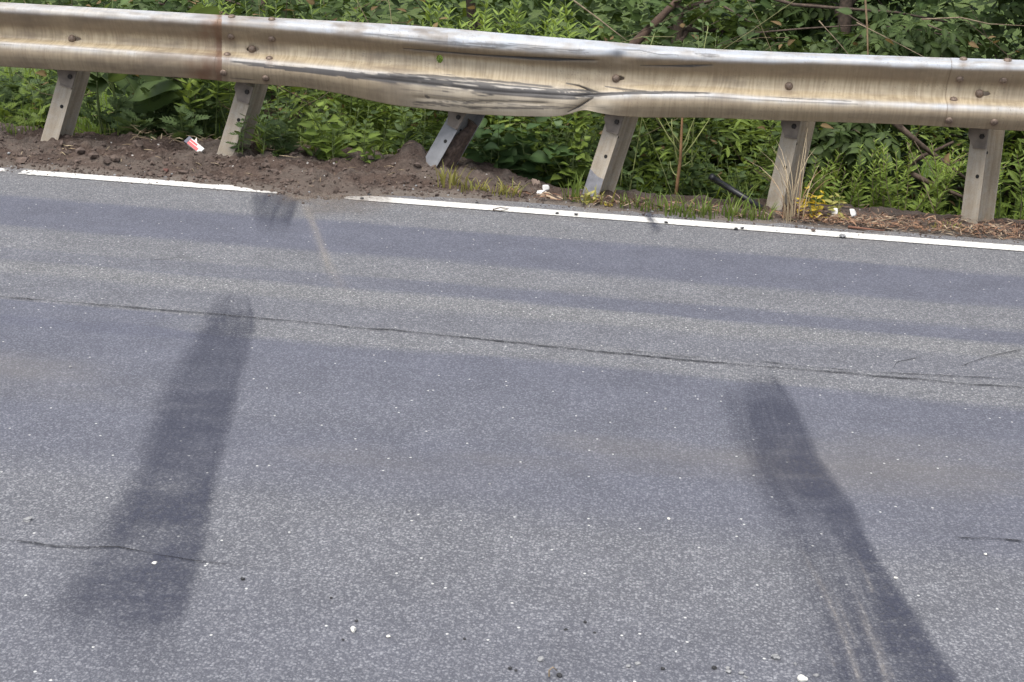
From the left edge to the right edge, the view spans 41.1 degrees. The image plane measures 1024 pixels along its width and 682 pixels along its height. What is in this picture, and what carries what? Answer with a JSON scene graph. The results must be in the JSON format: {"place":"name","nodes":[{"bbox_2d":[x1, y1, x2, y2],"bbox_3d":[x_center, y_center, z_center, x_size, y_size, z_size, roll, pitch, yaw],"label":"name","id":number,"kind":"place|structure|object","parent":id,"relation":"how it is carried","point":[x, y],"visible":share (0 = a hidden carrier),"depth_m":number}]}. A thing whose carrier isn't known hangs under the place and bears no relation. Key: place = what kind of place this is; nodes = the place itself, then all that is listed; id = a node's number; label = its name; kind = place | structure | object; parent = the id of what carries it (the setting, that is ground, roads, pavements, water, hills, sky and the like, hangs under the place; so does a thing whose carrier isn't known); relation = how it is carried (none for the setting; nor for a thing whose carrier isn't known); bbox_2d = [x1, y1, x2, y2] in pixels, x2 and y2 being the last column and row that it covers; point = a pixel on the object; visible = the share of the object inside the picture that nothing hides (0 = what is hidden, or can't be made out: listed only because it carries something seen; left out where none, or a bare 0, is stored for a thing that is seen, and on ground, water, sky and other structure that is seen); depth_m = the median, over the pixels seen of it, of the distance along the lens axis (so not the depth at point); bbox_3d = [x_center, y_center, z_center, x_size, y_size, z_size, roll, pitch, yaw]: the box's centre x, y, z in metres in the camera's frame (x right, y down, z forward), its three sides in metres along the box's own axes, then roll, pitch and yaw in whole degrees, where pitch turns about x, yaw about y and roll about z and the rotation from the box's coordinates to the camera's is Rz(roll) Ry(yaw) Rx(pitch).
{"place":"outdoors","nodes":[
{"label":"outdoors","id":0,"kind":"place"},
{"bbox_2d":[0,164,1023,681],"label":"road","id":1,"kind":"structure","parent":0,"point":[542,490],"depth_m":4.04},
{"bbox_2d":[87,318,251,617],"bbox_3d":[-0.906,0.235,4.100,0.956,0.001,2.844,5,19,7],"label":"skid mark","id":2,"kind":"object","parent":1,"relation":"on","point":[142,575],"visible":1,"depth_m":3.51},
{"bbox_2d":[0,166,1018,242],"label":"edge crumbs","id":3,"kind":"object","parent":1,"relation":"on","point":[796,226],"visible":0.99,"depth_m":6.83},
{"bbox_2d":[0,168,1023,250],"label":"edge line","id":4,"kind":"object","parent":1,"relation":"on","point":[632,218],"visible":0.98,"depth_m":6.75},
{"bbox_2d":[2,296,1023,387],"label":"crack","id":5,"kind":"object","parent":1,"relation":"on","point":[546,345],"visible":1,"depth_m":4.87},
{"bbox_2d":[750,402,952,681],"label":"skid mark","id":6,"kind":"object","parent":1,"relation":"on","point":[895,602],"visible":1,"depth_m":3.48},
{"bbox_2d":[0,0,1023,238],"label":"verge ground","id":7,"kind":"structure","parent":0,"point":[488,170],"depth_m":7.30},
{"bbox_2d":[0,102,16,123],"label":"feathery weed","id":8,"kind":"object","parent":7,"relation":"on","point":[4,112],"visible":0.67,"depth_m":8.09},
{"bbox_2d":[0,82,36,125],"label":"feathery weed","id":9,"kind":"object","parent":7,"relation":"on","point":[19,95],"visible":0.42,"depth_m":8.41},
{"bbox_2d":[13,103,49,127],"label":"feathery weed","id":10,"kind":"object","parent":7,"relation":"on","point":[27,111],"visible":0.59,"depth_m":8.11},
{"bbox_2d":[22,86,53,128],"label":"feathery weed","id":11,"kind":"object","parent":7,"relation":"on","point":[39,101],"visible":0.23,"depth_m":8.40},
{"bbox_2d":[84,72,126,133],"bbox_3d":[-2.416,-1.404,8.086,0.355,0.464,0.411,5,19,7],"label":"burdock","id":12,"kind":"object","parent":7,"relation":"on","point":[97,84],"visible":0.68,"depth_m":8.09},
{"bbox_2d":[82,83,141,134],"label":"feathery weed","id":13,"kind":"object","parent":7,"relation":"on","point":[113,102],"visible":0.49,"depth_m":8.09},
{"bbox_2d":[109,108,155,138],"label":"feathery weed","id":14,"kind":"object","parent":7,"relation":"on","point":[126,116],"visible":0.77,"depth_m":7.90},
{"bbox_2d":[78,0,218,134],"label":"burdock","id":15,"kind":"object","parent":7,"relation":"on","point":[155,85],"visible":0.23,"depth_m":8.05},
{"bbox_2d":[123,87,176,137],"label":"feathery weed","id":16,"kind":"object","parent":7,"relation":"on","point":[126,105],"visible":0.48,"depth_m":8.07},
{"bbox_2d":[108,3,234,135],"bbox_3d":[-2.098,-1.581,8.218,0.968,0.902,0.704,5,19,7],"label":"burdock","id":17,"kind":"object","parent":7,"relation":"on","point":[121,80],"visible":0.15,"depth_m":8.20},
{"bbox_2d":[147,77,199,137],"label":"feathery weed","id":18,"kind":"object","parent":7,"relation":"on","point":[167,108],"visible":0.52,"depth_m":8.07},
{"bbox_2d":[159,105,210,141],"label":"feathery weed","id":19,"kind":"object","parent":7,"relation":"on","point":[187,128],"visible":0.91,"depth_m":7.88},
{"bbox_2d":[175,78,218,138],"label":"leafy weed","id":20,"kind":"object","parent":7,"relation":"on","point":[187,86],"visible":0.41,"depth_m":8.00},
{"bbox_2d":[187,79,227,138],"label":"feathery weed","id":21,"kind":"object","parent":7,"relation":"on","point":[208,122],"visible":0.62,"depth_m":8.16},
{"bbox_2d":[207,0,236,138],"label":"leafy weed","id":22,"kind":"object","parent":7,"relation":"on","point":[216,84],"visible":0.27,"depth_m":8.06},
{"bbox_2d":[225,113,251,153],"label":"feathery weed","id":23,"kind":"object","parent":7,"relation":"on","point":[238,133],"visible":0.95,"depth_m":7.43},
{"bbox_2d":[49,0,438,140],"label":"tree","id":24,"kind":"object","parent":7,"relation":"on","point":[259,3],"visible":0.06,"depth_m":10.29},
{"bbox_2d":[6,132,502,192],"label":"soil lumps","id":25,"kind":"object","parent":7,"relation":"on","point":[106,160],"visible":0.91,"depth_m":7.27},
{"bbox_2d":[245,111,278,154],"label":"leafy weed","id":26,"kind":"object","parent":7,"relation":"on","point":[261,149],"visible":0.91,"depth_m":7.50},
{"bbox_2d":[0,130,547,202],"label":"soil clods","id":27,"kind":"object","parent":7,"relation":"on","point":[234,181],"visible":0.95,"depth_m":7.16},
{"bbox_2d":[259,99,294,138],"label":"leafy weed","id":28,"kind":"object","parent":7,"relation":"on","point":[275,116],"visible":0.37,"depth_m":7.88},
{"bbox_2d":[254,112,306,156],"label":"leafy weed","id":29,"kind":"object","parent":7,"relation":"on","point":[290,139],"visible":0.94,"depth_m":7.49},
{"bbox_2d":[265,0,308,130],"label":"leafy weed","id":30,"kind":"object","parent":7,"relation":"on","point":[285,92],"visible":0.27,"depth_m":8.04},
{"bbox_2d":[296,119,331,160],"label":"leafy weed","id":31,"kind":"object","parent":7,"relation":"on","point":[312,147],"visible":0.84,"depth_m":7.53},
{"bbox_2d":[298,101,351,159],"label":"leafy weed","id":32,"kind":"object","parent":7,"relation":"on","point":[314,116],"visible":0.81,"depth_m":7.53},
{"bbox_2d":[310,122,351,162],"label":"leafy weed","id":33,"kind":"object","parent":7,"relation":"on","point":[334,141],"visible":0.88,"depth_m":7.46},
{"bbox_2d":[0,0,679,192],"bbox_3d":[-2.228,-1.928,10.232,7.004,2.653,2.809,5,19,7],"label":"undergrowth","id":34,"kind":"object","parent":7,"relation":"on","point":[635,14],"visible":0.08,"depth_m":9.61},
{"bbox_2d":[331,103,378,148],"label":"leafy weed","id":35,"kind":"object","parent":7,"relation":"on","point":[355,109],"visible":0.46,"depth_m":7.86},
{"bbox_2d":[348,116,397,162],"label":"leafy weed","id":36,"kind":"object","parent":7,"relation":"on","point":[366,138],"visible":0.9,"depth_m":7.46},
{"bbox_2d":[386,106,423,152],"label":"leafy weed","id":37,"kind":"object","parent":7,"relation":"on","point":[409,114],"visible":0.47,"depth_m":7.81},
{"bbox_2d":[385,112,424,151],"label":"leafy weed","id":38,"kind":"object","parent":7,"relation":"on","point":[403,121],"visible":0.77,"depth_m":7.50},
{"bbox_2d":[393,106,433,149],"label":"leafy weed","id":39,"kind":"object","parent":7,"relation":"on","point":[427,137],"visible":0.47,"depth_m":7.85},
{"bbox_2d":[278,95,569,177],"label":"undergrowth","id":40,"kind":"object","parent":7,"relation":"on","point":[365,103],"visible":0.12,"depth_m":8.15},
{"bbox_2d":[412,5,455,145],"bbox_3d":[-0.522,-1.463,8.361,0.313,1.145,0.578,5,19,7],"label":"leafy weed","id":41,"kind":"object","parent":7,"relation":"on","point":[439,15],"visible":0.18,"depth_m":8.33},
{"bbox_2d":[426,160,470,188],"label":"grass tuft","id":42,"kind":"object","parent":7,"relation":"on","point":[451,179],"visible":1,"depth_m":7.10},
{"bbox_2d":[423,0,485,156],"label":"leafy weed","id":43,"kind":"object","parent":7,"relation":"on","point":[429,6],"visible":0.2,"depth_m":8.29},
{"bbox_2d":[294,0,642,181],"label":"tree","id":44,"kind":"object","parent":7,"relation":"on","point":[464,5],"visible":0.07,"depth_m":10.32},
{"bbox_2d":[479,0,510,123],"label":"leafy weed","id":45,"kind":"object","parent":7,"relation":"on","point":[496,12],"visible":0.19,"depth_m":8.22},
{"bbox_2d":[476,1,514,33],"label":"leafy weed","id":46,"kind":"object","parent":7,"relation":"on","point":[488,15],"visible":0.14,"depth_m":8.58},
{"bbox_2d":[464,115,538,169],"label":"broad leaf plant","id":47,"kind":"object","parent":7,"relation":"on","point":[485,152],"visible":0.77,"depth_m":7.63},
{"bbox_2d":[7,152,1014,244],"bbox_3d":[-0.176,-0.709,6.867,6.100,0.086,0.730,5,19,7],"label":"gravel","id":48,"kind":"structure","parent":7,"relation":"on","point":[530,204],"depth_m":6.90},
{"bbox_2d":[0,67,1023,218],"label":"meadow grass","id":49,"kind":"structure","parent":7,"relation":"on","point":[82,127],"depth_m":8.63},
{"bbox_2d":[6,0,1021,217],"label":"twig tangle","id":50,"kind":"object","parent":7,"relation":"on","point":[278,86],"visible":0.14,"depth_m":8.12},
{"bbox_2d":[488,18,563,144],"bbox_3d":[0.015,-1.346,7.798,0.521,1.008,0.294,5,19,7],"label":"leafy weed","id":51,"kind":"object","parent":7,"relation":"on","point":[494,121],"visible":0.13,"depth_m":7.78},
{"bbox_2d":[505,0,558,127],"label":"leafy weed","id":52,"kind":"object","parent":7,"relation":"on","point":[546,22],"visible":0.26,"depth_m":8.23},
{"bbox_2d":[493,116,576,185],"bbox_3d":[0.135,-1.059,7.754,0.494,0.501,0.486,5,19,7],"label":"broad leaf plant","id":53,"kind":"object","parent":7,"relation":"on","point":[529,155],"visible":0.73,"depth_m":7.69},
{"bbox_2d":[512,0,565,131],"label":"leafy weed","id":54,"kind":"object","parent":7,"relation":"on","point":[518,6],"visible":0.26,"depth_m":8.23},
{"bbox_2d":[517,123,595,186],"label":"broad leaf plant","id":55,"kind":"object","parent":7,"relation":"on","point":[576,136],"visible":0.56,"depth_m":7.73},
{"bbox_2d":[542,140,591,188],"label":"broad leaf plant","id":56,"kind":"object","parent":7,"relation":"on","point":[572,171],"visible":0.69,"depth_m":7.67},
{"bbox_2d":[558,171,584,201],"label":"grass tuft","id":57,"kind":"object","parent":7,"relation":"on","point":[577,193],"visible":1,"depth_m":7.01},
{"bbox_2d":[557,0,599,176],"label":"leafy weed","id":58,"kind":"object","parent":7,"relation":"on","point":[566,119],"visible":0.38,"depth_m":7.65},
{"bbox_2d":[526,22,666,183],"bbox_3d":[0.448,-1.290,7.969,0.822,1.118,0.712,5,19,7],"label":"leafy weed","id":59,"kind":"object","parent":7,"relation":"on","point":[595,114],"visible":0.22,"depth_m":8.05},
{"bbox_2d":[615,33,654,190],"bbox_3d":[0.696,-1.241,7.830,0.276,1.047,0.359,5,19,7],"label":"tall weed","id":60,"kind":"object","parent":7,"relation":"on","point":[642,129],"visible":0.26,"depth_m":7.84},
{"bbox_2d":[616,166,666,193],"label":"leafy weed","id":61,"kind":"object","parent":7,"relation":"on","point":[629,181],"visible":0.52,"depth_m":7.91},
{"bbox_2d":[616,188,667,211],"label":"grass tuft","id":62,"kind":"object","parent":7,"relation":"on","point":[628,201],"visible":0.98,"depth_m":6.92},
{"bbox_2d":[626,137,669,191],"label":"leafy weed","id":63,"kind":"object","parent":7,"relation":"on","point":[640,159],"visible":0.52,"depth_m":8.05},
{"bbox_2d":[629,0,681,43],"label":"fallen limb","id":64,"kind":"object","parent":7,"relation":"on","point":[666,11],"visible":0.51,"depth_m":8.27},
{"bbox_2d":[638,133,672,191],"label":"leafy weed","id":65,"kind":"object","parent":7,"relation":"on","point":[651,169],"visible":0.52,"depth_m":8.07},
{"bbox_2d":[503,179,808,221],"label":"plant litter","id":66,"kind":"object","parent":7,"relation":"on","point":[547,195],"visible":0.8,"depth_m":6.97},
{"bbox_2d":[633,22,688,185],"bbox_3d":[0.840,-1.258,8.156,0.361,1.286,0.738,5,19,7],"label":"leafy weed","id":67,"kind":"object","parent":7,"relation":"on","point":[651,122],"visible":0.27,"depth_m":8.19},
{"bbox_2d":[641,191,703,216],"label":"grass tuft","id":68,"kind":"object","parent":7,"relation":"on","point":[666,210],"visible":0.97,"depth_m":6.85},
{"bbox_2d":[653,161,693,195],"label":"leafy weed","id":69,"kind":"object","parent":7,"relation":"on","point":[661,189],"visible":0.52,"depth_m":7.83},
{"bbox_2d":[662,118,694,184],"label":"leafy weed","id":70,"kind":"object","parent":7,"relation":"on","point":[675,130],"visible":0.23,"depth_m":7.82},
{"bbox_2d":[535,0,824,196],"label":"tree","id":71,"kind":"object","parent":7,"relation":"on","point":[724,27],"visible":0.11,"depth_m":9.76},
{"bbox_2d":[658,118,709,194],"bbox_3d":[0.948,-1.100,7.635,0.330,0.807,0.064,5,19,7],"label":"sapling","id":72,"kind":"object","parent":7,"relation":"on","point":[680,151],"visible":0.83,"depth_m":7.63},
{"bbox_2d":[671,146,719,196],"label":"leafy weed","id":73,"kind":"object","parent":7,"relation":"on","point":[696,166],"visible":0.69,"depth_m":7.72},
{"bbox_2d":[672,151,723,196],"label":"leafy weed","id":74,"kind":"object","parent":7,"relation":"on","point":[709,188],"visible":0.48,"depth_m":7.75},
{"bbox_2d":[671,189,735,219],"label":"grass tuft","id":75,"kind":"object","parent":7,"relation":"on","point":[705,209],"visible":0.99,"depth_m":6.83},
{"bbox_2d":[691,19,723,194],"bbox_3d":[1.130,-1.237,8.021,0.229,1.243,0.686,5,19,7],"label":"leafy weed","id":76,"kind":"object","parent":7,"relation":"on","point":[708,131],"visible":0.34,"depth_m":7.88},
{"bbox_2d":[699,188,757,220],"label":"grass tuft","id":77,"kind":"object","parent":7,"relation":"on","point":[731,211],"visible":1,"depth_m":6.83},
{"bbox_2d":[434,110,1023,219],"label":"undergrowth","id":78,"kind":"object","parent":7,"relation":"on","point":[745,124],"visible":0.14,"depth_m":8.16},
{"bbox_2d":[706,159,753,198],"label":"leafy weed","id":79,"kind":"object","parent":7,"relation":"on","point":[726,191],"visible":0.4,"depth_m":7.78},
{"bbox_2d":[708,173,762,209],"bbox_3d":[1.174,-0.783,7.165,0.295,0.143,0.212,5,19,7],"label":"pipe","id":80,"kind":"object","parent":7,"relation":"on","point":[712,177],"visible":0.87,"depth_m":7.16},
{"bbox_2d":[700,169,774,207],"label":"grass tuft","id":81,"kind":"object","parent":7,"relation":"on","point":[736,197],"visible":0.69,"depth_m":7.21},
{"bbox_2d":[708,118,780,198],"bbox_3d":[1.286,-1.127,7.880,0.550,1.039,0.718,5,19,7],"label":"leafy weed","id":82,"kind":"object","parent":7,"relation":"on","point":[750,159],"visible":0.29,"depth_m":7.76},
{"bbox_2d":[726,161,771,199],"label":"leafy weed","id":83,"kind":"object","parent":7,"relation":"on","point":[761,186],"visible":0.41,"depth_m":7.72},
{"bbox_2d":[732,132,765,197],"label":"leafy weed","id":84,"kind":"object","parent":7,"relation":"on","point":[740,150],"visible":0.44,"depth_m":7.91},
{"bbox_2d":[735,198,778,220],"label":"grass tuft","id":85,"kind":"object","parent":7,"relation":"on","point":[761,218],"visible":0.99,"depth_m":6.82},
{"bbox_2d":[737,132,779,198],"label":"leafy weed","id":86,"kind":"object","parent":7,"relation":"on","point":[773,160],"visible":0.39,"depth_m":7.94},
{"bbox_2d":[751,129,836,222],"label":"dry grass","id":87,"kind":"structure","parent":7,"relation":"on","point":[791,205],"depth_m":6.81},
{"bbox_2d":[592,0,999,205],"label":"tree","id":88,"kind":"object","parent":7,"relation":"on","point":[847,138],"visible":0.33,"depth_m":8.19},
{"bbox_2d":[774,150,843,203],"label":"leafy weed","id":89,"kind":"object","parent":7,"relation":"on","point":[833,164],"visible":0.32,"depth_m":7.58},
{"bbox_2d":[796,186,827,220],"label":"yellow weed","id":90,"kind":"object","parent":7,"relation":"on","point":[814,208],"visible":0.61,"depth_m":6.91},
{"bbox_2d":[801,156,830,204],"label":"leafy weed","id":91,"kind":"object","parent":7,"relation":"on","point":[815,185],"visible":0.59,"depth_m":7.47},
{"bbox_2d":[755,24,890,32],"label":"dead branch","id":92,"kind":"object","parent":7,"relation":"on","point":[807,28],"visible":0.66,"depth_m":8.60},
{"bbox_2d":[623,0,1023,211],"bbox_3d":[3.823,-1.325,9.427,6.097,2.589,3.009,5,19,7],"label":"undergrowth","id":93,"kind":"object","parent":7,"relation":"on","point":[894,18],"visible":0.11,"depth_m":8.74},
{"bbox_2d":[802,157,848,204],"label":"leafy weed","id":94,"kind":"object","parent":7,"relation":"on","point":[823,187],"visible":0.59,"depth_m":7.46},
{"bbox_2d":[824,192,848,219],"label":"yellow weed","id":95,"kind":"object","parent":7,"relation":"on","point":[834,203],"visible":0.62,"depth_m":6.96},
{"bbox_2d":[825,147,858,204],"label":"leafy weed","id":96,"kind":"object","parent":7,"relation":"on","point":[835,173],"visible":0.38,"depth_m":7.76},
{"bbox_2d":[840,170,870,207],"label":"leafy weed","id":97,"kind":"object","parent":7,"relation":"on","point":[855,198],"visible":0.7,"depth_m":7.45},
{"bbox_2d":[849,144,886,207],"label":"leafy weed","id":98,"kind":"object","parent":7,"relation":"on","point":[865,184],"visible":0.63,"depth_m":7.53},
{"bbox_2d":[862,143,893,206],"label":"leafy weed","id":99,"kind":"object","parent":7,"relation":"on","point":[883,203],"visible":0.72,"depth_m":7.52},
{"bbox_2d":[869,137,919,207],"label":"leafy weed","id":100,"kind":"object","parent":7,"relation":"on","point":[905,172],"visible":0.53,"depth_m":7.58},
{"bbox_2d":[791,198,1023,239],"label":"leaf litter","id":101,"kind":"object","parent":7,"relation":"on","point":[940,227],"visible":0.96,"depth_m":6.79},
{"bbox_2d":[879,147,948,210],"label":"leafy weed","id":102,"kind":"object","parent":7,"relation":"on","point":[896,189],"visible":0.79,"depth_m":7.41},
{"bbox_2d":[892,124,965,179],"bbox_3d":[2.382,-1.087,7.778,0.483,0.337,0.082,5,19,7],"label":"fallen limb","id":103,"kind":"object","parent":7,"relation":"on","point":[901,128],"visible":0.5,"depth_m":7.78},
{"bbox_2d":[896,138,963,210],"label":"leafy weed","id":104,"kind":"object","parent":7,"relation":"on","point":[911,191],"visible":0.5,"depth_m":7.70},
{"bbox_2d":[843,0,1023,218],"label":"tree","id":105,"kind":"object","parent":7,"relation":"on","point":[1018,9],"visible":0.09,"depth_m":8.67},
{"bbox_2d":[923,140,958,213],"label":"leafy weed","id":106,"kind":"object","parent":7,"relation":"on","point":[944,182],"visible":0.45,"depth_m":7.50},
{"bbox_2d":[924,157,967,213],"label":"leafy weed","id":107,"kind":"object","parent":7,"relation":"on","point":[938,202],"visible":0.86,"depth_m":7.41},
{"bbox_2d":[995,152,1019,218],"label":"leafy weed","id":108,"kind":"object","parent":7,"relation":"on","point":[1000,212],"visible":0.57,"depth_m":7.62},
{"bbox_2d":[999,149,1023,218],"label":"leafy weed","id":109,"kind":"object","parent":7,"relation":"on","point":[1013,175],"visible":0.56,"depth_m":7.56},
{"bbox_2d":[1011,149,1023,219],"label":"leafy weed","id":110,"kind":"object","parent":7,"relation":"on","point":[1021,211],"visible":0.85,"depth_m":7.25},
{"bbox_2d":[31,0,1018,205],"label":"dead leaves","id":111,"kind":"object","parent":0,"point":[682,25],"depth_m":8.50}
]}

